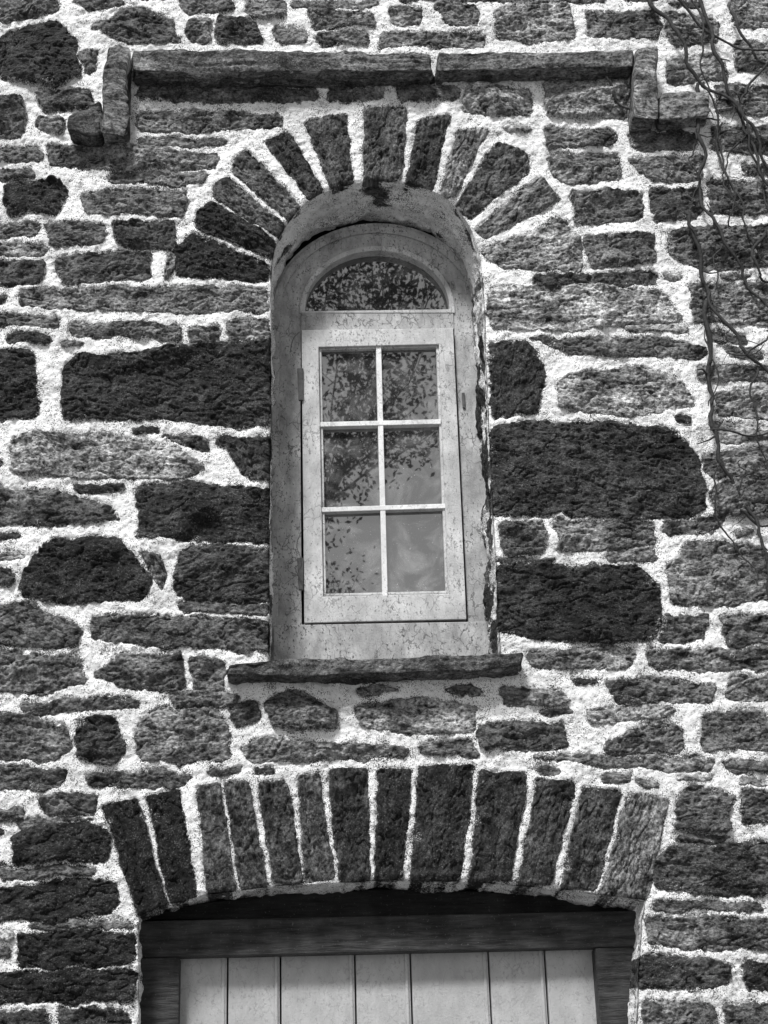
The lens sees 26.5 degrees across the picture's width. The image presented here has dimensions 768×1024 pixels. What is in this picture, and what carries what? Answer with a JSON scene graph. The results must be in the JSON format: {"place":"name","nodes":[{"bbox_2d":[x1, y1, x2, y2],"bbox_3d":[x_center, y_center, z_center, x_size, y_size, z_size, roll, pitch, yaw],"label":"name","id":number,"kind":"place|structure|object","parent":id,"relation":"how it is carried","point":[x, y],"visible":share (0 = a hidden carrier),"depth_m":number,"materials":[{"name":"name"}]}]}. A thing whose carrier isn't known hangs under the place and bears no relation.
{"place":"outdoors","nodes":[
{"label":"outdoors","id":0,"kind":"place"},
{"bbox_2d":[355,954,411,1023],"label":"board","id":1,"kind":"object","parent":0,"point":[380,991],"depth_m":4.30,"materials":[{"name":"paint"}]},
{"bbox_2d":[0,0,767,1023],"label":"rubble wall","id":2,"kind":"structure","parent":0,"point":[610,738],"depth_m":4.64,"materials":[{"name":"stone"}]},
{"bbox_2d":[227,653,522,684],"bbox_3d":[-0.032,0.469,4.536,0.814,0.079,0.338,0,-22,-4],"label":"window sill","id":3,"kind":"structure","parent":2,"relation":"attached to","point":[341,670],"depth_m":4.40,"materials":[{"name":"grey stone"}]},
{"bbox_2d":[268,181,499,660],"bbox_3d":[-0.020,-0.260,4.859,0.670,1.573,0.232,0,-22,-4],"label":"window reveal","id":4,"kind":"object","parent":2,"relation":"attached to","point":[421,210],"depth_m":5.07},
{"bbox_2d":[270,223,486,657],"bbox_3d":[-0.009,-0.195,4.957,0.680,1.552,0.088,0,-22,-4],"label":"arched window","id":5,"kind":"structure","parent":4,"relation":"attached to","point":[461,600],"depth_m":4.91,"materials":[{"name":"paint"}]},
{"bbox_2d":[297,368,302,400],"bbox_3d":[-0.254,-0.388,4.967,0.019,0.109,0.009,0,-22,-4],"label":"hinge","id":6,"kind":"object","parent":5,"relation":"attached to","point":[300,382],"visible":1,"depth_m":4.96,"materials":[{"name":"metal"}]},
{"bbox_2d":[297,558,302,590],"bbox_3d":[-0.243,0.180,4.741,0.018,0.099,0.009,0,-22,-4],"label":"hinge","id":7,"kind":"object","parent":5,"relation":"attached to","point":[300,573],"visible":1,"depth_m":4.74,"materials":[{"name":"metal"}]},
{"bbox_2d":[323,428,379,506],"bbox_3d":[-0.103,-0.136,4.911,0.203,0.283,0.005,0,-22,-4],"label":"pane","id":8,"kind":"object","parent":5,"relation":"attached to","point":[351,468],"visible":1,"depth_m":4.91,"materials":[{"name":"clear glass"}]},
{"bbox_2d":[321,351,381,421],"bbox_3d":[-0.105,-0.394,5.013,0.207,0.279,0.005,0,-22,-4],"label":"pane","id":9,"kind":"object","parent":5,"relation":"attached to","point":[349,387],"visible":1,"depth_m":5.01,"materials":[{"name":"clear glass"}]},
{"bbox_2d":[325,513,381,593],"bbox_3d":[-0.101,0.121,4.809,0.199,0.278,0.005,0,-22,-4],"label":"pane","id":10,"kind":"object","parent":5,"relation":"attached to","point":[353,552],"visible":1,"depth_m":4.81,"materials":[{"name":"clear glass"}]},
{"bbox_2d":[305,256,447,310],"bbox_3d":[-0.023,-0.734,5.177,0.473,0.220,0.004,0,-22,-4],"label":"fanlight glass","id":11,"kind":"object","parent":5,"relation":"in","point":[375,283],"visible":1,"depth_m":5.17,"materials":[{"name":"black glass"}]},
{"bbox_2d":[301,313,453,330],"bbox_3d":[-0.023,-0.587,5.114,0.479,0.078,0.064,0,-22,-4],"label":"transom","id":12,"kind":"object","parent":5,"relation":"attached to","point":[333,321],"visible":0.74,"depth_m":5.08,"materials":[{"name":"paint"}]},
{"bbox_2d":[300,246,454,313],"bbox_3d":[-0.025,-0.723,5.162,0.487,0.243,0.056,0,-22,-4],"label":"fanlight bead","id":13,"kind":"object","parent":5,"relation":"attached to","point":[433,272],"visible":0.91,"depth_m":5.16,"materials":[{"name":"grey wood"}]},
{"bbox_2d":[270,223,486,657],"bbox_3d":[-0.010,-0.191,4.965,0.680,1.552,0.070,0,-22,-4],"label":"window frame","id":14,"kind":"structure","parent":5,"relation":"in","point":[471,480],"depth_m":4.96,"materials":[{"name":"paint"}]},
{"bbox_2d":[271,226,487,659],"bbox_3d":[-0.010,-0.210,4.930,0.664,1.511,0.008,0,-22,-4],"label":"frame bead","id":15,"kind":"object","parent":5,"relation":"attached to","point":[455,260],"visible":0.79,"depth_m":5.04,"materials":[{"name":"paint"}]},
{"bbox_2d":[320,419,440,429],"bbox_3d":[-0.012,-0.264,4.960,0.369,0.025,0.034,0,-22,-4],"label":"muntin","id":16,"kind":"object","parent":5,"relation":"attached to","point":[385,424],"visible":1,"depth_m":4.95,"materials":[{"name":"paint"}]},
{"bbox_2d":[273,622,488,659],"bbox_3d":[0.005,0.437,4.703,0.650,0.227,0.074,0,-22,-4],"label":"window bottom rail","id":17,"kind":"object","parent":5,"relation":"attached to","point":[368,641],"depth_m":4.69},
{"bbox_2d":[376,346,387,594],"bbox_3d":[-0.007,-0.132,4.908,0.019,0.820,0.032,0,-22,-4],"label":"window muntin","id":18,"kind":"object","parent":5,"relation":"attached to","point":[381,472],"visible":1,"depth_m":4.89,"materials":[{"name":"paint"}]},
{"bbox_2d":[319,346,447,596],"bbox_3d":[-0.005,-0.131,4.915,0.374,0.822,0.038,0,-22,-4],"label":"casement inner lip","id":19,"kind":"object","parent":5,"relation":"attached to","point":[436,348],"visible":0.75,"depth_m":4.90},
{"bbox_2d":[322,504,444,514],"bbox_3d":[-0.002,-0.006,4.858,0.370,0.025,0.034,0,-22,-4],"label":"muntin","id":20,"kind":"object","parent":5,"relation":"attached to","point":[387,508],"visible":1,"depth_m":4.84,"materials":[{"name":"paint"}]},
{"bbox_2d":[382,350,437,420],"bbox_3d":[0.102,-0.395,5.026,0.236,0.280,0.005,0,-22,-4],"label":"pane","id":21,"kind":"object","parent":5,"relation":"attached to","point":[409,384],"visible":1,"depth_m":5.02,"materials":[{"name":"clear glass"}]},
{"bbox_2d":[383,427,441,504],"bbox_3d":[0.100,-0.137,4.924,0.231,0.284,0.006,0,-22,-4],"label":"pane","id":22,"kind":"object","parent":5,"relation":"attached to","point":[412,466],"visible":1,"depth_m":4.92,"materials":[{"name":"clear glass"}]},
{"bbox_2d":[386,511,444,591],"bbox_3d":[0.098,0.121,4.822,0.226,0.279,0.005,0,-22,-4],"label":"pane","id":23,"kind":"object","parent":5,"relation":"attached to","point":[415,553],"visible":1,"depth_m":4.82,"materials":[{"name":"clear glass"}]},
{"bbox_2d":[462,393,464,407],"bbox_3d":[0.244,-0.342,4.999,0.009,0.051,0.004,0,-22,-4],"label":"latch","id":24,"kind":"object","parent":5,"relation":"attached to","point":[463,400],"visible":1,"depth_m":5.00,"materials":[{"name":"metal"}]},
{"bbox_2d":[67,44,709,146],"bbox_3d":[0.025,-1.293,5.123,2.014,0.370,0.138,0,-22,-4],"label":"hood mould","id":25,"kind":"object","parent":2,"relation":"attached to","point":[94,125],"visible":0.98,"depth_m":5.12,"materials":[{"name":"stone"}]},
{"bbox_2d":[606,0,767,596],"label":"climbing vine","id":26,"kind":"object","parent":2,"relation":"attached to","point":[707,302],"visible":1,"depth_m":5.03,"materials":[{"name":"grey plant"}]},
{"bbox_2d":[227,953,548,1023],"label":"door backing","id":27,"kind":"object","parent":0,"point":[355,990],"depth_m":4.32,"materials":[{"name":"black wood"}]},
{"label":"ground","id":28,"kind":"structure","parent":0,"visible":0},
{"bbox_2d":[138,880,644,1023],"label":"door reveal","id":29,"kind":"object","parent":28,"relation":"on","point":[587,899],"depth_m":4.32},
{"bbox_2d":[139,957,180,1023],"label":"door jamb","id":30,"kind":"object","parent":29,"relation":"attached to","point":[159,1003],"depth_m":4.21,"materials":[{"name":"black wood"}]},
{"bbox_2d":[180,958,226,1023],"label":"board","id":31,"kind":"object","parent":29,"relation":"on","point":[200,996],"depth_m":4.27,"materials":[{"name":"paint"}]},
{"bbox_2d":[221,958,224,1023],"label":"bead","id":32,"kind":"object","parent":29,"relation":"attached to","point":[223,995],"depth_m":4.27,"materials":[{"name":"paint"}]},
{"bbox_2d":[228,957,279,1023],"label":"board","id":33,"kind":"object","parent":29,"relation":"on","point":[251,990],"depth_m":4.28,"materials":[{"name":"paint"}]},
{"bbox_2d":[274,957,277,1023],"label":"bead","id":34,"kind":"object","parent":29,"relation":"attached to","point":[276,985],"depth_m":4.28,"materials":[{"name":"paint"}]},
{"bbox_2d":[281,955,354,1023],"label":"board","id":35,"kind":"object","parent":29,"relation":"attached to","point":[314,989],"depth_m":4.29,"materials":[{"name":"paint"}]},
{"bbox_2d":[349,955,353,1023],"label":"bead","id":36,"kind":"object","parent":29,"relation":"attached to","point":[351,989],"depth_m":4.29,"materials":[{"name":"paint"}]},
{"bbox_2d":[217,887,494,900],"bbox_3d":[0.020,1.044,4.416,1.440,0.132,0.040,0,-22,-4],"label":"arch infill backing","id":37,"kind":"object","parent":29,"relation":"attached to","point":[377,888],"visible":0.07,"depth_m":4.40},
{"bbox_2d":[139,911,635,958],"bbox_3d":[0.019,1.134,4.353,1.338,0.092,0.130,0,-22,-4],"label":"door lintel","id":38,"kind":"structure","parent":29,"relation":"attached to","point":[334,936],"depth_m":4.29,"materials":[{"name":"black wood"}]},
{"bbox_2d":[151,890,631,920],"bbox_3d":[0.037,1.067,4.391,1.380,0.092,0.070,0,-22,-4],"label":"arch infill board","id":39,"kind":"object","parent":29,"relation":"attached to","point":[360,903],"visible":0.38,"depth_m":4.36,"materials":[{"name":"black wood"}]},
{"bbox_2d":[404,954,409,1023],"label":"bead","id":40,"kind":"object","parent":29,"relation":"attached to","point":[407,990],"depth_m":4.30,"materials":[{"name":"paint"}]},
{"bbox_2d":[410,952,490,1023],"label":"board","id":41,"kind":"object","parent":29,"relation":"attached to","point":[447,988],"depth_m":4.31,"materials":[{"name":"paint"}]},
{"bbox_2d":[482,952,488,1023],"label":"bead","id":42,"kind":"object","parent":29,"relation":"attached to","point":[485,988],"depth_m":4.31,"materials":[{"name":"paint"}]},
{"bbox_2d":[488,951,547,1023],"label":"board","id":43,"kind":"object","parent":29,"relation":"on","point":[515,988],"depth_m":4.32,"materials":[{"name":"paint"}]},
{"bbox_2d":[539,951,546,1023],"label":"bead","id":44,"kind":"object","parent":29,"relation":"attached to","point":[542,987],"depth_m":4.32,"materials":[{"name":"paint"}]},
{"bbox_2d":[544,950,596,1023],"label":"board","id":45,"kind":"object","parent":29,"relation":"on","point":[570,987],"depth_m":4.33,"materials":[{"name":"paint"}]},
{"bbox_2d":[592,947,634,1023],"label":"door jamb","id":46,"kind":"object","parent":29,"relation":"attached to","point":[611,970],"depth_m":4.29,"materials":[{"name":"black wood"}]}
]}

